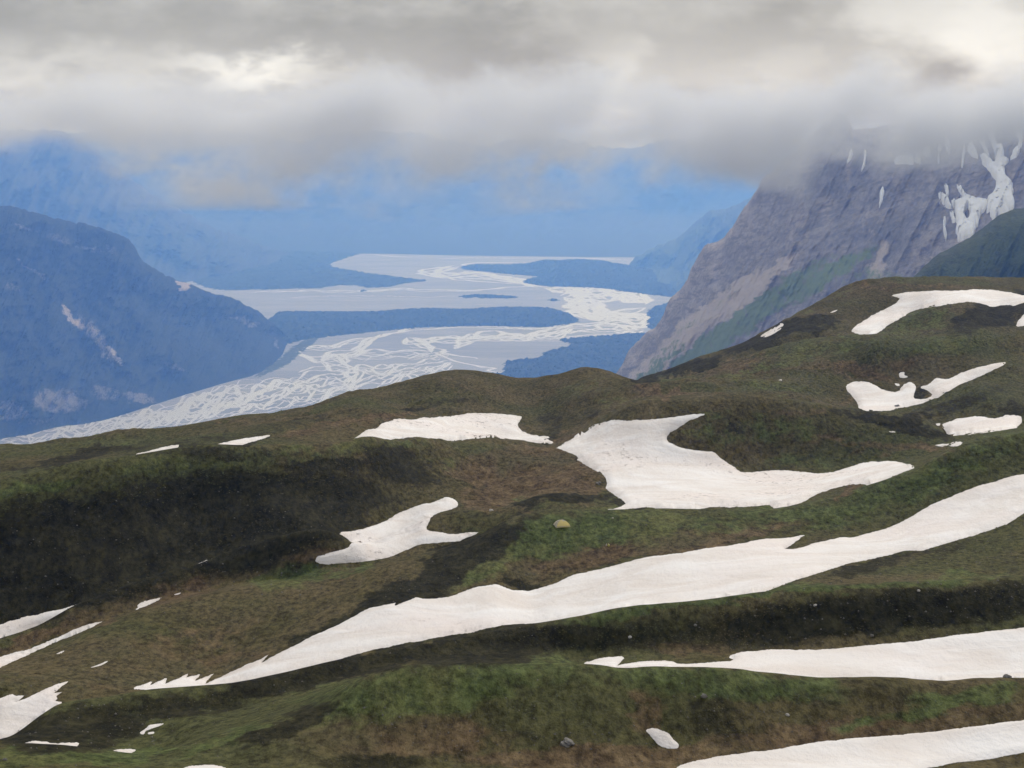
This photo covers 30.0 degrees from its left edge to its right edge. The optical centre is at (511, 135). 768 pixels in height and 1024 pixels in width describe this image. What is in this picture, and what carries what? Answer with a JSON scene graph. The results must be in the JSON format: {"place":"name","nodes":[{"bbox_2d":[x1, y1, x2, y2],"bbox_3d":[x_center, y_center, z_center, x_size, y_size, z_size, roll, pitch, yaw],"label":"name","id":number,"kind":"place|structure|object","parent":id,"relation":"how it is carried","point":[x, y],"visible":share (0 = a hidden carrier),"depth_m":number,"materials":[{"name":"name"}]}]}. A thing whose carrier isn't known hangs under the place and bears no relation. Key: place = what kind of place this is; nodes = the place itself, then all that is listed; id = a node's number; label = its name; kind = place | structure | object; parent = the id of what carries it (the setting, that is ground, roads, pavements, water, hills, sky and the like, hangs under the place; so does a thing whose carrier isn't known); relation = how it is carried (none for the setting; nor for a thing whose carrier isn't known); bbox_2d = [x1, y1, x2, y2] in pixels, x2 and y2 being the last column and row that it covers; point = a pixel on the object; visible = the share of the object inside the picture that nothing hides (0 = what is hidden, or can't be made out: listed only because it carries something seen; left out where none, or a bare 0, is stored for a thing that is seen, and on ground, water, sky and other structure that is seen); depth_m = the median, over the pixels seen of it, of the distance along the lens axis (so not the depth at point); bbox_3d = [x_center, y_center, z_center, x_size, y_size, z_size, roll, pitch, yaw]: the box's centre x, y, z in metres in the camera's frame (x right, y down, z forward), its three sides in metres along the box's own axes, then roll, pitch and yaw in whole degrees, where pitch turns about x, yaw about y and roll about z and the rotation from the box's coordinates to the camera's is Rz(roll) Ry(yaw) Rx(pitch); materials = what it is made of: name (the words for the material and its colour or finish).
{"place":"outdoors","nodes":[
{"label":"outdoors","id":0,"kind":"place"},
{"bbox_2d":[0,205,286,438],"bbox_3d":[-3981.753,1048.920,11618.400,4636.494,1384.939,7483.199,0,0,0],"label":"wooded ridge","id":1,"kind":"structure","parent":0,"point":[97,324],"depth_m":12198.45,"materials":[{"name":"blue plant"}]},
{"bbox_2d":[0,128,294,281],"bbox_3d":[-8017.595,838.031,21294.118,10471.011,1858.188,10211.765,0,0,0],"label":"mountain","id":2,"kind":"structure","parent":0,"point":[65,176],"depth_m":22350.80,"materials":[{"name":"blue stone"}]},
{"bbox_2d":[1,254,652,443],"bbox_3d":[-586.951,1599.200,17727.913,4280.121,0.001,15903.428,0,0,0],"label":"river","id":3,"kind":"structure","parent":0,"point":[579,294],"depth_m":13807.94,"materials":[{"name":"liquid"}]},
{"bbox_2d":[0,254,670,443],"bbox_3d":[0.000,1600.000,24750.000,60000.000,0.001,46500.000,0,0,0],"label":"valley floor","id":4,"kind":"structure","parent":0,"point":[486,353],"depth_m":17743.07,"materials":[{"name":"grey gravel"}]},
{"bbox_2d":[254,337,317,376],"bbox_3d":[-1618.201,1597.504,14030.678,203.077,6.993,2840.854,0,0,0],"label":"forest","id":5,"kind":"object","parent":4,"relation":"on","point":[289,356],"visible":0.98,"depth_m":13784.99,"materials":[{"name":"blue plant"}]},
{"bbox_2d":[193,250,425,289],"bbox_3d":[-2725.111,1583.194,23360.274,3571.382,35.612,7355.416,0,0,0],"label":"forest","id":6,"kind":"object","parent":4,"relation":"on","point":[299,269],"visible":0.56,"depth_m":21268.61,"materials":[{"name":"blue plant"}]},
{"bbox_2d":[268,306,578,344],"bbox_3d":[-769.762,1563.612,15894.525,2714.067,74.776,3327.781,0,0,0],"label":"forest","id":7,"kind":"object","parent":4,"relation":"on","point":[296,326],"visible":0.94,"depth_m":16174.76,"materials":[{"name":"blue plant"}]},
{"bbox_2d":[458,294,517,298],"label":"forest","id":8,"kind":"object","parent":4,"relation":"on","point":[486,296],"visible":1,"depth_m":18836.61,"materials":[{"name":"blue plant"}]},
{"bbox_2d":[492,332,644,377],"bbox_3d":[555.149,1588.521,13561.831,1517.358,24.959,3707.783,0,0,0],"label":"forest","id":9,"kind":"object","parent":4,"relation":"on","point":[607,352],"visible":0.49,"depth_m":13604.81,"materials":[{"name":"blue plant"}]},
{"bbox_2d":[461,259,676,296],"bbox_3d":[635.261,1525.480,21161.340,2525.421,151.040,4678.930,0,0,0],"label":"forest","id":10,"kind":"object","parent":4,"relation":"on","point":[584,273],"visible":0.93,"depth_m":21041.69,"materials":[{"name":"blue plant"}]},
{"bbox_2d":[646,302,667,328],"bbox_3d":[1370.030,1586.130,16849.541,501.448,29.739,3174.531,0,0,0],"label":"forest","id":11,"kind":"object","parent":4,"relation":"on","point":[655,313],"visible":0.39,"depth_m":16889.69,"materials":[{"name":"blue plant"}]},
{"bbox_2d":[69,130,799,256],"bbox_3d":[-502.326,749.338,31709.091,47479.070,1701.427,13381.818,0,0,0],"label":"mountains","id":12,"kind":"structure","parent":0,"point":[383,192],"depth_m":30139.76,"materials":[{"name":"blue stone"}]},
{"bbox_2d":[0,276,1023,767],"bbox_3d":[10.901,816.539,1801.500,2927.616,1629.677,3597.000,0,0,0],"label":"tundra hills","id":13,"kind":"structure","parent":0,"point":[102,538],"depth_m":288.74,"materials":[{"name":"green plant"}]},
{"bbox_2d":[0,681,67,738],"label":"snow patch","id":14,"kind":"object","parent":13,"relation":"on","point":[17,716],"visible":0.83,"depth_m":201.41,"materials":[{"name":"white snow"}]},
{"bbox_2d":[0,606,71,637],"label":"snow patch","id":15,"kind":"object","parent":13,"relation":"on","point":[8,628],"visible":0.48,"depth_m":282.18,"materials":[{"name":"white snow"}]},
{"bbox_2d":[0,622,100,667],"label":"snow patch","id":16,"kind":"object","parent":13,"relation":"on","point":[8,659],"visible":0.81,"depth_m":256.45,"materials":[{"name":"white snow"}]},
{"bbox_2d":[27,741,78,745],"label":"snow patch","id":17,"kind":"object","parent":13,"relation":"on","point":[69,743],"visible":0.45,"depth_m":159.07,"materials":[{"name":"white snow"}]},
{"bbox_2d":[114,749,135,752],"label":"snow patch","id":18,"kind":"object","parent":13,"relation":"on","point":[127,750],"visible":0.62,"depth_m":162.69,"materials":[{"name":"white snow"}]},
{"bbox_2d":[136,598,159,609],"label":"snow patch","id":19,"kind":"object","parent":13,"relation":"on","point":[144,604],"visible":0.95,"depth_m":281.24,"materials":[{"name":"white snow"}]},
{"bbox_2d":[140,723,162,734],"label":"snow patch","id":20,"kind":"object","parent":13,"relation":"on","point":[149,727],"visible":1,"depth_m":174.50,"materials":[{"name":"white snow"}]},
{"bbox_2d":[137,445,178,453],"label":"snow patch","id":21,"kind":"object","parent":13,"relation":"on","point":[168,447],"visible":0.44,"depth_m":398.44,"materials":[{"name":"white snow"}]},
{"bbox_2d":[185,765,224,767],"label":"snow patch","id":22,"kind":"object","parent":13,"relation":"on","point":[206,766],"visible":1,"depth_m":133.48,"materials":[{"name":"white snow"}]},
{"bbox_2d":[220,435,269,444],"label":"snow patch","id":23,"kind":"object","parent":13,"relation":"on","point":[243,441],"visible":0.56,"depth_m":410.78,"materials":[{"name":"white snow"}]},
{"bbox_2d":[315,497,477,564],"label":"snow patch","id":24,"kind":"object","parent":13,"relation":"on","point":[402,531],"visible":0.98,"depth_m":328.20,"materials":[{"name":"white snow"}]},
{"bbox_2d":[356,413,552,443],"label":"snow patch","id":25,"kind":"object","parent":13,"relation":"on","point":[469,426],"visible":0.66,"depth_m":490.58,"materials":[{"name":"white snow"}]},
{"bbox_2d":[11,481,1023,766],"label":"stones","id":26,"kind":"object","parent":13,"relation":"on","point":[531,635],"visible":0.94,"depth_m":208.20,"materials":[{"name":"grey stone"}]},
{"bbox_2d":[553,519,570,527],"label":"dome tent","id":27,"kind":"object","parent":13,"relation":"on","point":[560,523],"visible":1,"depth_m":300.97,"materials":[{"name":"yellow fabric"}]},
{"bbox_2d":[560,737,574,747],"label":"boulder","id":28,"kind":"object","parent":13,"relation":"on","point":[566,742],"visible":1,"depth_m":147.62,"materials":[{"name":"grey stone"}]},
{"bbox_2d":[134,474,1023,689],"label":"snow patch","id":29,"kind":"object","parent":13,"relation":"on","point":[761,565],"visible":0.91,"depth_m":261.49,"materials":[{"name":"white snow"}]},
{"bbox_2d":[584,656,623,666],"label":"snow patch","id":30,"kind":"object","parent":13,"relation":"on","point":[611,661],"visible":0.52,"depth_m":200.03,"materials":[{"name":"white snow"}]},
{"bbox_2d":[646,728,678,748],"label":"snow patch","id":31,"kind":"object","parent":13,"relation":"on","point":[661,738],"visible":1,"depth_m":151.46,"materials":[{"name":"white snow"}]},
{"bbox_2d":[558,414,913,509],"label":"snow patch","id":32,"kind":"object","parent":13,"relation":"on","point":[640,463],"visible":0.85,"depth_m":393.13,"materials":[{"name":"white snow"}]},
{"bbox_2d":[761,323,783,336],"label":"snow patch","id":33,"kind":"object","parent":13,"relation":"on","point":[771,331],"visible":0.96,"depth_m":734.23,"materials":[{"name":"white snow"}]},
{"bbox_2d":[616,627,1023,680],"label":"snow patch","id":34,"kind":"object","parent":13,"relation":"on","point":[992,654],"visible":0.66,"depth_m":195.61,"materials":[{"name":"white snow"}]},
{"bbox_2d":[677,720,1023,767],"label":"snow patch","id":35,"kind":"object","parent":13,"relation":"on","point":[950,746],"visible":1,"depth_m":150.11,"materials":[{"name":"white snow"}]},
{"bbox_2d":[899,372,907,377],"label":"snow patch","id":36,"kind":"object","parent":13,"relation":"on","point":[901,375],"visible":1,"depth_m":552.38,"materials":[{"name":"white snow"}]},
{"bbox_2d":[846,362,1004,410],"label":"snow patch","id":37,"kind":"object","parent":13,"relation":"on","point":[867,396],"visible":0.98,"depth_m":528.11,"materials":[{"name":"white snow"}]},
{"bbox_2d":[852,289,1023,334],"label":"snow patch","id":38,"kind":"object","parent":13,"relation":"on","point":[906,303],"visible":0.94,"depth_m":709.65,"materials":[{"name":"white snow"}]},
{"bbox_2d":[935,441,962,446],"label":"snow patch","id":39,"kind":"object","parent":13,"relation":"on","point":[956,443],"visible":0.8,"depth_m":377.05,"materials":[{"name":"white snow"}]},
{"bbox_2d":[942,415,1021,435],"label":"snow patch","id":40,"kind":"object","parent":13,"relation":"on","point":[963,426],"visible":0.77,"depth_m":465.52,"materials":[{"name":"white snow"}]},
{"bbox_2d":[1016,315,1023,326],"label":"snow patch","id":41,"kind":"object","parent":13,"relation":"on","point":[1020,322],"visible":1,"depth_m":661.06,"materials":[{"name":"white snow"}]},
{"bbox_2d":[0,0,1023,148],"label":"sky","id":42,"kind":"structure","parent":0,"point":[613,74],"materials":[{"name":"grey"}]},
{"bbox_2d":[629,197,751,291],"bbox_3d":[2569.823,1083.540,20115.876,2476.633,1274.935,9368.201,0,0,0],"label":"rocky spur","id":43,"kind":"structure","parent":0,"point":[671,262],"depth_m":21134.57,"materials":[{"name":"blue stone"}]},
{"bbox_2d":[616,113,1023,379],"bbox_3d":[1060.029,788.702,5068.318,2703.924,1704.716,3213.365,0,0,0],"label":"mountain","id":44,"kind":"structure","parent":0,"point":[814,223],"depth_m":5145.52,"materials":[{"name":"grey stone"}]},
{"bbox_2d":[847,148,852,162],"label":"snow streak","id":45,"kind":"object","parent":44,"relation":"on","point":[850,155],"visible":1,"depth_m":5202.77,"materials":[{"name":"white snow"}]},
{"bbox_2d":[861,150,865,171],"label":"snow streak","id":46,"kind":"object","parent":44,"relation":"on","point":[863,165],"visible":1,"depth_m":5147.22,"materials":[{"name":"white snow"}]},
{"bbox_2d":[879,187,883,207],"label":"snow streak","id":47,"kind":"object","parent":44,"relation":"on","point":[881,194],"visible":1,"depth_m":4991.25,"materials":[{"name":"white snow"}]},
{"bbox_2d":[894,154,913,164],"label":"snow streak","id":48,"kind":"object","parent":44,"relation":"on","point":[905,159],"visible":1,"depth_m":4990.41,"materials":[{"name":"white snow"}]},
{"bbox_2d":[915,152,920,164],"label":"snow streak","id":49,"kind":"object","parent":44,"relation":"on","point":[917,158],"visible":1,"depth_m":4937.66,"materials":[{"name":"white snow"}]},
{"bbox_2d":[938,192,951,208],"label":"snow streak","id":50,"kind":"object","parent":44,"relation":"on","point":[943,197],"visible":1,"depth_m":4763.82,"materials":[{"name":"white snow"}]},
{"bbox_2d":[943,216,946,239],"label":"snow streak","id":51,"kind":"object","parent":44,"relation":"on","point":[944,228],"visible":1,"depth_m":4658.70,"materials":[{"name":"white snow"}]},
{"bbox_2d":[944,184,948,195],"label":"snow streak","id":52,"kind":"object","parent":44,"relation":"on","point":[946,189],"visible":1,"depth_m":4779.44,"materials":[{"name":"white snow"}]},
{"bbox_2d":[950,211,954,222],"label":"snow streak","id":53,"kind":"object","parent":44,"relation":"on","point":[952,216],"visible":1,"depth_m":4677.24,"materials":[{"name":"white snow"}]},
{"bbox_2d":[961,145,964,167],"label":"snow streak","id":54,"kind":"object","parent":44,"relation":"on","point":[963,156],"visible":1,"depth_m":4816.87,"materials":[{"name":"white snow"}]},
{"bbox_2d":[951,184,987,241],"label":"snow streak","id":55,"kind":"object","parent":44,"relation":"on","point":[968,226],"visible":0.96,"depth_m":4621.09,"materials":[{"name":"white snow"}]},
{"bbox_2d":[967,140,977,158],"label":"snow streak","id":56,"kind":"object","parent":44,"relation":"on","point":[971,150],"visible":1,"depth_m":4807.90,"materials":[{"name":"white snow"}]},
{"bbox_2d":[980,139,988,156],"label":"snow streak","id":57,"kind":"object","parent":44,"relation":"on","point":[983,144],"visible":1,"depth_m":4772.66,"materials":[{"name":"white snow"}]},
{"bbox_2d":[980,120,1013,219],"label":"snow streak","id":58,"kind":"object","parent":44,"relation":"on","point":[1000,199],"visible":0.98,"depth_m":4624.45,"materials":[{"name":"white snow"}]},
{"bbox_2d":[1010,146,1019,159],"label":"snow streak","id":59,"kind":"object","parent":44,"relation":"on","point":[1016,151],"visible":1,"depth_m":4662.05,"materials":[{"name":"white snow"}]},
{"bbox_2d":[1015,129,1022,147],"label":"snow streak","id":60,"kind":"object","parent":44,"relation":"on","point":[1019,134],"visible":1,"depth_m":4699.43,"materials":[{"name":"white snow"}]},
{"bbox_2d":[914,208,1023,277],"bbox_3d":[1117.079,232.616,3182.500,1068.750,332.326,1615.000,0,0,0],"label":"green hill","id":61,"kind":"structure","parent":0,"point":[994,247],"depth_m":3093.27,"materials":[{"name":"green plant"}]}
]}

